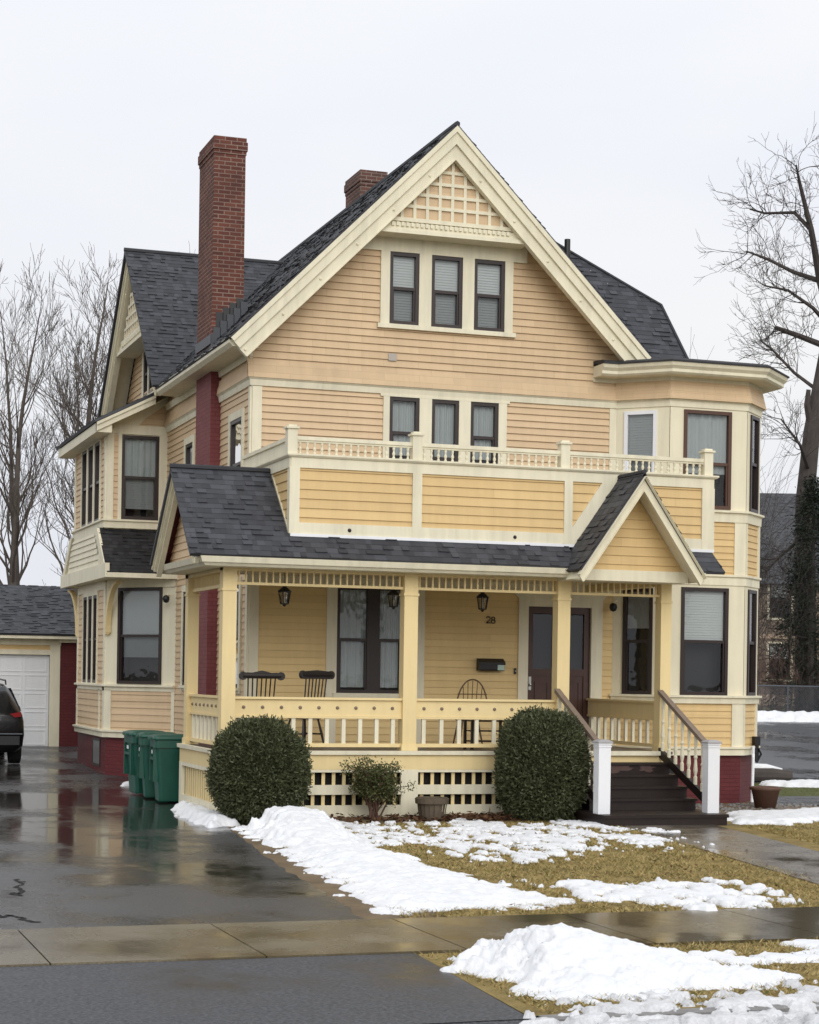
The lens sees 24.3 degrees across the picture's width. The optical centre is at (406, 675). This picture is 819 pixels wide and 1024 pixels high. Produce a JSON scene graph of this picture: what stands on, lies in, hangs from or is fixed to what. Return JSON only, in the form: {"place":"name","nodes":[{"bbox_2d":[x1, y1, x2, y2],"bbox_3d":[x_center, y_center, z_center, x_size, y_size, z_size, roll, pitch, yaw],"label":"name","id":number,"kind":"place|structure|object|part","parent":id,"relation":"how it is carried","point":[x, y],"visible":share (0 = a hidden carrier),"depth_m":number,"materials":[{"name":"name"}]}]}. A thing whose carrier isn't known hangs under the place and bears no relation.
{"place":"outdoors","nodes":[
{"label":"outdoors","id":0,"kind":"place"},
{"bbox_2d":[0,746,363,929],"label":"driveway","id":1,"kind":"structure","parent":0,"point":[81,845],"depth_m":21.30,"materials":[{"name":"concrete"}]},
{"bbox_2d":[0,679,23,762],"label":"parked suv","id":2,"kind":"object","parent":1,"relation":"on","point":[11,730],"visible":1,"depth_m":39.22,"materials":[{"name":"black paint"}]},
{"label":"side window","id":3,"kind":"part","parent":2,"relation":"part of","materials":[{"name":"black glass"}]},
{"bbox_2d":[0,879,37,921],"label":"driveway crack","id":4,"kind":"object","parent":1,"relation":"on","point":[21,891],"visible":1,"depth_m":18.26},
{"bbox_2d":[120,781,128,786],"bbox_3d":[-5.119,2.022,35.433,0.444,0.096,0.771,1,0,-5],"label":"snow patch","id":5,"kind":"object","parent":1,"relation":"on","point":[126,783],"visible":0.41,"depth_m":35.15,"materials":[{"name":"white snow"}]},
{"bbox_2d":[122,730,164,793],"bbox_3d":[-4.562,1.523,33.279,0.770,1.120,0.780,1,0,-22],"label":"wheeled bin","id":6,"kind":"object","parent":1,"relation":"on","point":[131,740],"visible":0.48,"depth_m":32.98,"materials":[{"name":"green plastic"}]},
{"bbox_2d":[135,732,175,796],"bbox_3d":[-4.225,1.528,32.379,0.770,1.120,0.780,1,0,-12],"label":"wheeled bin","id":7,"kind":"object","parent":1,"relation":"on","point":[144,746],"visible":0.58,"depth_m":32.06,"materials":[{"name":"green plastic"}]},
{"bbox_2d":[148,734,185,800],"bbox_3d":[-3.886,1.533,31.438,0.770,1.120,0.780,1,0,-15],"label":"wheeled bin","id":8,"kind":"object","parent":1,"relation":"on","point":[164,763],"visible":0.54,"depth_m":31.12,"materials":[{"name":"green plastic"}]},
{"bbox_2d":[171,800,240,827],"bbox_3d":[-3.133,2.028,28.413,0.750,0.195,4.200,1,0,-19],"label":"snow heap","id":9,"kind":"object","parent":1,"relation":"on","point":[195,813],"visible":0.96,"depth_m":27.29,"materials":[{"name":"white snow"}]},
{"bbox_2d":[0,907,818,966],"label":"pavement","id":10,"kind":"structure","parent":0,"point":[108,944],"depth_m":15.65,"materials":[{"name":"concrete"}]},
{"bbox_2d":[0,0,818,585],"label":"sky","id":11,"kind":"structure","parent":0,"point":[611,121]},
{"bbox_2d":[427,1019,530,1023],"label":"driveway ramp","id":12,"kind":"structure","parent":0,"point":[515,1021],"depth_m":11.89,"materials":[{"name":"grey asphalt"}]},
{"bbox_2d":[463,719,503,749],"bbox_3d":[1.258,0.922,30.199,0.640,0.500,0.360,1,0,-19],"label":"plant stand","id":13,"kind":"object","parent":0,"point":[465,740],"visible":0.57,"depth_m":30.10,"materials":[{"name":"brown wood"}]},
{"bbox_2d":[235,784,818,1015],"bbox_3d":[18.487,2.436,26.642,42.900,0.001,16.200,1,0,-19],"label":"lawn","id":14,"kind":"structure","parent":0,"point":[500,994],"depth_m":20.48,"materials":[{"name":"plant"}]},
{"bbox_2d":[203,713,313,824],"bbox_3d":[-2.110,1.399,27.239,1.589,1.719,1.558,1,0,-19],"label":"clipped yew","id":15,"kind":"object","parent":14,"relation":"on","point":[258,766],"visible":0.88,"depth_m":26.74,"materials":[{"name":"green plant"}]},
{"bbox_2d":[240,817,535,824],"bbox_3d":[-0.176,2.143,28.295,5.200,0.001,1.300,1,0,-19],"label":"flower bed","id":16,"kind":"object","parent":14,"relation":"on","point":[380,821],"visible":0.2,"depth_m":28.17,"materials":[{"name":"brown soil"}]},
{"bbox_2d":[339,756,419,818],"bbox_3d":[-0.399,1.664,28.249,1.228,0.986,0.894,1,0,6],"label":"twiggy shrub","id":17,"kind":"object","parent":16,"relation":"on","point":[375,784],"visible":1,"depth_m":28.15,"materials":[{"name":"green plant"}]},
{"bbox_2d":[415,796,448,819],"bbox_3d":[0.370,1.989,28.405,0.512,0.340,0.512,1,0,-19],"label":"wooden planter","id":18,"kind":"object","parent":16,"relation":"on","point":[430,807],"visible":0.92,"depth_m":28.23,"materials":[{"name":"brown wood"}]},
{"bbox_2d":[491,702,593,821],"bbox_3d":[2.025,1.371,28.725,1.503,1.925,1.432,1,0,-19],"label":"clipped yew","id":19,"kind":"object","parent":16,"relation":"on","point":[542,758],"visible":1,"depth_m":28.27,"materials":[{"name":"green plant"}]},
{"bbox_2d":[231,805,574,915],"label":"snow bank","id":20,"kind":"structure","parent":14,"relation":"on","point":[324,842],"depth_m":20.20,"materials":[{"name":"white snow"}]},
{"bbox_2d":[336,818,716,863],"bbox_3d":[1.322,2.157,25.445,5.550,0.073,6.720,1,0,-19],"label":"snow patch","id":21,"kind":"object","parent":14,"relation":"on","point":[529,838],"visible":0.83,"depth_m":25.18,"materials":[{"name":"white snow"}]},
{"bbox_2d":[330,809,810,908],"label":"leaf litter","id":22,"kind":"object","parent":14,"relation":"on","point":[489,816],"visible":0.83,"depth_m":28.19,"materials":[{"name":"brown plant"}]},
{"bbox_2d":[440,922,803,1004],"bbox_3d":[1.518,2.017,13.971,2.500,0.360,2.640,1,0,-19],"label":"snow heap","id":23,"kind":"object","parent":14,"relation":"on","point":[560,960],"visible":0.95,"depth_m":13.49,"materials":[{"name":"white snow"}]},
{"bbox_2d":[498,877,801,910],"bbox_3d":[2.525,2.170,19.006,2.750,0.085,2.950,1,0,-19],"label":"snow patch","id":24,"kind":"object","parent":14,"relation":"on","point":[667,892],"visible":0.94,"depth_m":18.81,"materials":[{"name":"white snow"}]},
{"bbox_2d":[519,979,818,1023],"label":"gutter slush","id":25,"kind":"object","parent":14,"relation":"on","point":[737,1003],"visible":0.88,"depth_m":12.54,"materials":[{"name":"white snow"}]},
{"bbox_2d":[688,950,818,967],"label":"snow patch","id":26,"kind":"object","parent":14,"relation":"on","point":[732,958],"visible":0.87,"depth_m":14.59,"materials":[{"name":"white snow"}]},
{"bbox_2d":[726,807,818,825],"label":"snow patch","id":27,"kind":"object","parent":14,"relation":"on","point":[787,817],"visible":0.94,"depth_m":29.29,"materials":[{"name":"white snow"}]},
{"bbox_2d":[779,939,818,955],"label":"snow patch","id":28,"kind":"object","parent":14,"relation":"on","point":[811,944],"visible":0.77,"depth_m":15.39,"materials":[{"name":"white snow"}]},
{"bbox_2d":[433,705,818,1017],"bbox_3d":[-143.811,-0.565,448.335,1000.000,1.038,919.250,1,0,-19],"label":"ground","id":29,"kind":"structure","parent":0,"point":[763,709],"depth_m":79.25,"materials":[{"name":"brown soil"}]},
{"bbox_2d":[0,261,72,584],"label":"bare tree","id":30,"kind":"object","parent":29,"relation":"on","point":[9,413],"visible":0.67,"depth_m":65.09,"materials":[{"name":"grey plant"}]},
{"bbox_2d":[0,584,77,745],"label":"detached garage","id":31,"kind":"structure","parent":29,"relation":"on","point":[38,652],"depth_m":45.88,"materials":[{"name":"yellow paint"}]},
{"bbox_2d":[0,654,48,745],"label":"garage door","id":32,"kind":"structure","parent":31,"relation":"in","point":[27,676],"depth_m":45.80,"materials":[{"name":"white metal"}]},
{"bbox_2d":[0,244,85,584],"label":"bare tree","id":33,"kind":"object","parent":29,"relation":"on","point":[11,573],"visible":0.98,"depth_m":59.96,"materials":[{"name":"grey plant"}]},
{"bbox_2d":[2,324,103,564],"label":"bare tree","id":34,"kind":"object","parent":29,"relation":"on","point":[50,502],"visible":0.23,"depth_m":64.53,"materials":[{"name":"grey plant"}]},
{"bbox_2d":[42,531,70,585],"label":"bare tree","id":35,"kind":"object","parent":29,"relation":"on","point":[59,568],"visible":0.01,"depth_m":60.97,"materials":[{"name":"grey plant"}]},
{"bbox_2d":[0,242,122,596],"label":"bare tree","id":36,"kind":"object","parent":29,"relation":"on","point":[88,387],"visible":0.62,"depth_m":59.46,"materials":[{"name":"grey plant"}]},
{"bbox_2d":[53,244,194,529],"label":"bare tree","id":37,"kind":"object","parent":29,"relation":"on","point":[69,465],"visible":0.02,"depth_m":64.01,"materials":[{"name":"grey plant"}]},
{"bbox_2d":[0,953,523,1023],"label":"driveway apron","id":38,"kind":"object","parent":29,"relation":"on","point":[407,988],"visible":1,"depth_m":12.77,"materials":[{"name":"grey asphalt"}]},
{"bbox_2d":[227,826,443,918],"bbox_3d":[-1.221,2.139,21.701,1.192,0.001,10.368,1,0,-12],"label":"dirt strip","id":39,"kind":"object","parent":29,"relation":"on","point":[359,908],"visible":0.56,"depth_m":19.52,"materials":[{"name":"brown soil"}]},
{"bbox_2d":[55,121,789,826],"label":"victorian house","id":40,"kind":"structure","parent":29,"relation":"on","point":[441,381],"depth_m":32.10,"materials":[{"name":"paint"}]},
{"bbox_2d":[80,448,86,527],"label":"window","id":41,"kind":"structure","parent":40,"relation":"in","point":[83,507],"depth_m":39.94,"materials":[{"name":"black glass"}]},
{"bbox_2d":[81,592,86,685],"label":"window","id":42,"kind":"structure","parent":40,"relation":"in","point":[84,604],"depth_m":40.15,"materials":[{"name":"black glass"}]},
{"bbox_2d":[86,591,91,682],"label":"window","id":43,"kind":"structure","parent":40,"relation":"in","point":[89,594],"depth_m":39.56,"materials":[{"name":"black glass"}]},
{"bbox_2d":[86,443,93,524],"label":"window","id":44,"kind":"structure","parent":40,"relation":"in","point":[90,450],"depth_m":39.19,"materials":[{"name":"black glass"}]},
{"bbox_2d":[91,590,98,686],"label":"window","id":45,"kind":"structure","parent":40,"relation":"in","point":[95,599],"depth_m":38.94,"materials":[{"name":"grey glass"}]},
{"bbox_2d":[92,737,99,766],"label":"cellar window","id":46,"kind":"structure","parent":40,"relation":"in","point":[95,741],"depth_m":38.65,"materials":[{"name":"grey glass"}]},
{"bbox_2d":[93,439,101,521],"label":"window","id":47,"kind":"structure","parent":40,"relation":"in","point":[97,473],"depth_m":38.41,"materials":[{"name":"black glass"}]},
{"bbox_2d":[117,587,162,683],"bbox_3d":[-5.122,-0.766,37.306,1.140,1.880,0.368,1,0,34],"label":"window","id":48,"kind":"structure","parent":40,"relation":"in","point":[139,621],"depth_m":37.36,"materials":[{"name":"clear glass"}]},
{"bbox_2d":[121,435,159,520],"bbox_3d":[-5.306,-3.884,37.672,0.740,1.650,0.368,1,0,-19],"label":"window","id":49,"kind":"structure","parent":40,"relation":"in","point":[140,454],"depth_m":37.61,"materials":[{"name":"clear glass"}]},
{"bbox_2d":[141,351,147,397],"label":"window","id":50,"kind":"structure","parent":40,"relation":"in","point":[144,362],"depth_m":40.06,"materials":[{"name":"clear glass"}]},
{"bbox_2d":[147,370,153,394],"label":"window","id":51,"kind":"structure","parent":40,"relation":"in","point":[149,385],"depth_m":39.51,"materials":[{"name":"beige glass"}]},
{"bbox_2d":[163,594,169,602],"bbox_3d":[-4.622,-1.474,36.601,0.136,0.184,0.245,1,0,-3],"label":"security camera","id":52,"kind":"object","parent":40,"relation":"attached to","point":[166,598],"visible":1,"depth_m":36.50,"materials":[{"name":"black plastic"}]},
{"bbox_2d":[178,585,185,690],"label":"window","id":53,"kind":"structure","parent":40,"relation":"in","point":[182,659],"depth_m":35.93,"materials":[{"name":"beige glass"}]},
{"bbox_2d":[183,434,195,463],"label":"window","id":54,"kind":"structure","parent":40,"relation":"in","point":[189,442],"depth_m":35.71,"materials":[{"name":"clear glass"}]},
{"bbox_2d":[227,407,244,466],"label":"window","id":55,"kind":"structure","parent":40,"relation":"in","point":[236,423],"depth_m":32.19,"materials":[{"name":"clear glass"}]},
{"bbox_2d":[235,576,242,693],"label":"window","id":56,"kind":"structure","parent":40,"relation":"in","point":[239,593],"depth_m":31.64,"materials":[{"name":"beige glass"}]},
{"bbox_2d":[236,671,284,718],"bbox_3d":[-2.360,0.523,29.932,0.746,1.193,0.560,1,0,-23],"label":"spindle chair","id":57,"kind":"object","parent":40,"relation":"on","point":[257,675],"visible":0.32,"depth_m":29.70,"materials":[{"name":"brown wood"}]},
{"bbox_2d":[278,575,291,606],"bbox_3d":[-1.916,-1.359,29.852,0.230,0.575,0.199,1,0,-19],"label":"hanging lantern","id":58,"kind":"object","parent":40,"relation":"hanging from","point":[287,591],"visible":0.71,"depth_m":29.82,"materials":[{"name":"black metal"}]},
{"bbox_2d":[288,670,334,742],"bbox_3d":[-1.597,0.525,30.195,0.560,1.213,0.746,1,0,43],"label":"spindle chair","id":59,"kind":"object","parent":40,"relation":"on","point":[315,674],"visible":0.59,"depth_m":30.05,"materials":[{"name":"brown wood"}]},
{"bbox_2d":[336,588,399,693],"bbox_3d":[-0.664,-0.587,32.028,1.190,1.780,0.368,1,0,-19],"label":"window","id":60,"kind":"structure","parent":40,"relation":"in","point":[368,629],"depth_m":31.89,"materials":[{"name":"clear glass"}]},
{"bbox_2d":[387,589,399,609],"bbox_3d":[-0.211,-1.333,30.429,0.230,0.575,0.199,1,0,-19],"label":"hanging lantern","id":61,"kind":"object","parent":40,"relation":"hanging from","point":[395,594],"visible":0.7,"depth_m":30.40,"materials":[{"name":"black metal"}]},
{"bbox_2d":[389,251,418,324],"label":"window","id":62,"kind":"structure","parent":40,"relation":"in","point":[404,267],"depth_m":32.10,"materials":[{"name":"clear glass"}]},
{"bbox_2d":[389,396,419,458],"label":"window","id":63,"kind":"structure","parent":40,"relation":"in","point":[404,411],"depth_m":32.11,"materials":[{"name":"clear glass"}]},
{"bbox_2d":[432,399,458,461],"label":"window","id":64,"kind":"structure","parent":40,"relation":"in","point":[445,413],"depth_m":32.35,"materials":[{"name":"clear glass"}]},
{"bbox_2d":[431,255,462,328],"bbox_3d":[0.654,-6.483,32.319,0.560,1.210,0.133,1,0,-19],"label":"window","id":65,"kind":"structure","parent":40,"relation":"in","point":[447,272],"depth_m":32.34,"materials":[{"name":"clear glass"}]},
{"bbox_2d":[452,679,486,743],"bbox_3d":[1.010,0.614,31.251,0.565,1.115,0.479,1,0,-14],"label":"hoop chair","id":66,"kind":"object","parent":40,"relation":"on","point":[476,694],"visible":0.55,"depth_m":31.07,"materials":[{"name":"brown wood"}]},
{"bbox_2d":[476,585,488,611],"bbox_3d":[1.228,-1.311,30.917,0.230,0.575,0.199,1,0,-19],"label":"hanging lantern","id":67,"kind":"object","parent":40,"relation":"hanging from","point":[481,595],"visible":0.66,"depth_m":30.88,"materials":[{"name":"black metal"}]},
{"bbox_2d":[470,402,498,463],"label":"window","id":68,"kind":"structure","parent":40,"relation":"in","point":[484,416],"depth_m":32.57,"materials":[{"name":"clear glass"}]},
{"bbox_2d":[474,259,504,331],"bbox_3d":[1.383,-6.472,32.566,0.560,1.210,0.133,1,0,-19],"label":"window","id":69,"kind":"structure","parent":40,"relation":"in","point":[489,284],"depth_m":32.59,"materials":[{"name":"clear glass"}]},
{"bbox_2d":[476,658,505,670],"bbox_3d":[1.427,-0.179,32.462,0.480,0.208,0.152,1,0,-19],"label":"mailbox","id":70,"kind":"object","parent":40,"relation":"attached to","point":[485,664],"visible":1,"depth_m":32.41,"materials":[{"name":"black metal"}]},
{"bbox_2d":[486,616,495,623],"bbox_3d":[1.431,-0.941,32.529,0.173,0.127,0.021,1,0,-19],"label":"house number","id":71,"kind":"object","parent":40,"relation":"attached to","point":[491,620],"visible":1,"depth_m":32.52,"materials":[{"name":"black metal"}]},
{"bbox_2d":[528,606,552,699],"bbox_3d":[2.580,-0.082,33.043,1.800,2.650,0.210,1,0,-19],"label":"door","id":72,"kind":"structure","parent":40,"relation":"in","point":[539,680],"depth_m":32.88,"materials":[{"name":"brown wood"}]},
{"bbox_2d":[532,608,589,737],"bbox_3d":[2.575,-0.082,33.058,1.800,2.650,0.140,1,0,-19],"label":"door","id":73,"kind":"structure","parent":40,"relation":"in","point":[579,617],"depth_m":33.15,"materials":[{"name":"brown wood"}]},
{"bbox_2d":[609,600,617,611],"bbox_3d":[3.606,-1.204,33.139,0.135,0.211,0.248,1,0,26],"label":"wall lantern","id":74,"kind":"object","parent":40,"relation":"attached to","point":[613,606],"visible":1,"depth_m":33.05,"materials":[{"name":"black metal"}]},
{"bbox_2d":[622,588,652,694],"bbox_3d":[4.073,-0.585,33.223,0.540,1.840,0.368,1,0,26],"label":"window","id":75,"kind":"structure","parent":40,"relation":"in","point":[637,635],"depth_m":33.18,"materials":[{"name":"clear glass"}]},
{"bbox_2d":[624,410,656,471],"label":"window","id":76,"kind":"structure","parent":40,"relation":"in","point":[640,427],"depth_m":33.15,"materials":[{"name":"grey glass"}]},
{"bbox_2d":[680,587,728,695],"bbox_3d":[5.106,-0.584,33.230,0.910,1.870,0.368,1,0,-19],"label":"window","id":77,"kind":"structure","parent":40,"relation":"in","point":[704,611],"depth_m":33.20,"materials":[{"name":"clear glass"}]},
{"bbox_2d":[683,409,731,509],"bbox_3d":[5.160,-3.738,33.231,0.920,1.700,0.368,1,0,-19],"label":"window","id":78,"kind":"structure","parent":40,"relation":"in","point":[703,429],"depth_m":33.19,"materials":[{"name":"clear glass"}]},
{"bbox_2d":[743,590,756,695],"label":"window","id":79,"kind":"structure","parent":40,"relation":"in","point":[752,594],"depth_m":33.88,"materials":[{"name":"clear glass"}]},
{"bbox_2d":[746,415,759,513],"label":"window","id":80,"kind":"structure","parent":40,"relation":"in","point":[754,421],"depth_m":33.88,"materials":[{"name":"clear glass"}]},
{"bbox_2d":[689,334,818,663],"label":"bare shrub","id":81,"kind":"object","parent":29,"relation":"on","point":[773,517],"visible":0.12,"depth_m":76.69,"materials":[{"name":"brown plant"}]},
{"bbox_2d":[695,113,818,711],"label":"old bare tree","id":82,"kind":"object","parent":29,"relation":"on","point":[809,447],"visible":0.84,"depth_m":75.59,"materials":[{"name":"brown plant"}]},
{"bbox_2d":[696,801,818,812],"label":"gravel bed","id":83,"kind":"object","parent":29,"relation":"on","point":[749,802],"depth_m":32.36,"materials":[{"name":"grey gravel"}]},
{"bbox_2d":[749,786,781,807],"bbox_3d":[6.054,2.064,32.198,0.540,0.365,0.540,1,0,-19],"label":"clay planter","id":84,"kind":"object","parent":83,"relation":"on","point":[765,796],"visible":1,"depth_m":32.02,"materials":[{"name":"brown ceramic"}]},
{"bbox_2d":[759,525,787,599],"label":"bare tree","id":85,"kind":"object","parent":29,"relation":"on","point":[769,557],"visible":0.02,"depth_m":78.03,"materials":[{"name":"brown plant"}]},
{"bbox_2d":[754,783,818,795],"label":"side grass","id":86,"kind":"structure","parent":29,"relation":"on","point":[803,791],"depth_m":36.98,"materials":[{"name":"plant"}]},
{"bbox_2d":[759,779,818,787],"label":"snow patch","id":87,"kind":"object","parent":86,"relation":"on","point":[811,783],"visible":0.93,"depth_m":38.62,"materials":[{"name":"white snow"}]},
{"bbox_2d":[754,721,818,782],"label":"parking lot","id":88,"kind":"structure","parent":29,"relation":"on","point":[793,747],"depth_m":52.88,"materials":[{"name":"grey asphalt"}]},
{"bbox_2d":[757,631,816,711],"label":"bare shrub","id":89,"kind":"object","parent":88,"relation":"on","point":[775,664],"visible":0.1,"depth_m":73.24,"materials":[{"name":"brown plant"}]},
{"bbox_2d":[757,710,818,721],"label":"snow bank","id":90,"kind":"structure","parent":88,"relation":"on","point":[787,716],"depth_m":69.24,"materials":[{"name":"white snow"}]},
{"bbox_2d":[757,637,818,710],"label":"bare shrub","id":91,"kind":"object","parent":88,"relation":"on","point":[783,681],"visible":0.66,"depth_m":73.31,"materials":[{"name":"brown plant"}]},
{"bbox_2d":[757,493,818,705],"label":"neighbour house","id":92,"kind":"structure","parent":29,"relation":"on","point":[781,500],"depth_m":88.72,"materials":[{"name":"beige"}]},
{"bbox_2d":[766,642,792,680],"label":"window","id":93,"kind":"structure","parent":92,"relation":"in","point":[772,644],"depth_m":87.39,"materials":[{"name":"clear glass"}]},
{"bbox_2d":[767,584,793,619],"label":"window","id":94,"kind":"structure","parent":92,"relation":"in","point":[769,589],"depth_m":87.39,"materials":[{"name":"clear glass"}]},
{"bbox_2d":[757,500,818,709],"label":"bare shrub","id":95,"kind":"object","parent":29,"relation":"on","point":[769,600],"visible":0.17,"depth_m":73.72,"materials":[{"name":"brown plant"}]},
{"bbox_2d":[757,685,818,711],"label":"chain link fence","id":96,"kind":"object","parent":29,"relation":"on","point":[787,690],"visible":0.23,"depth_m":70.89,"materials":[{"name":"grey metal"}]},
{"bbox_2d":[759,472,818,711],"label":"evergreen tree","id":97,"kind":"object","parent":29,"relation":"on","point":[805,506],"visible":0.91,"depth_m":73.69,"materials":[{"name":"green plant"}]},
{"bbox_2d":[814,575,818,708],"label":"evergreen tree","id":98,"kind":"object","parent":29,"relation":"on","point":[817,657],"visible":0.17,"depth_m":75.37,"materials":[{"name":"green plant"}]},
{"bbox_2d":[626,824,818,883],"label":"garden path","id":99,"kind":"structure","parent":0,"point":[779,855],"depth_m":24.32,"materials":[{"name":"concrete"}]},
{"bbox_2d":[754,763,792,781],"bbox_3d":[7.238,2.027,39.541,1.572,0.405,0.324,1,0,-14],"label":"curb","id":100,"kind":"object","parent":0,"point":[763,772],"visible":0.52,"depth_m":39.49,"materials":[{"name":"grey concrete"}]},
{"bbox_2d":[776,796,818,804],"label":"side path","id":101,"kind":"structure","parent":0,"point":[808,800],"depth_m":34.31,"materials":[{"name":"concrete"}]},
{"label":"street","id":102,"kind":"structure","parent":0,"visible":0},
{"bbox_2d":[523,1000,818,1023],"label":"street slush","id":103,"kind":"object","parent":102,"relation":"on","point":[801,1013],"visible":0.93,"depth_m":11.96,"materials":[{"name":"white snow"}]},
{"bbox_2d":[538,1002,818,1020],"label":"kerb","id":104,"kind":"structure","parent":102,"relation":"on","point":[709,1010],"depth_m":12.29,"materials":[{"name":"concrete"}]}
]}

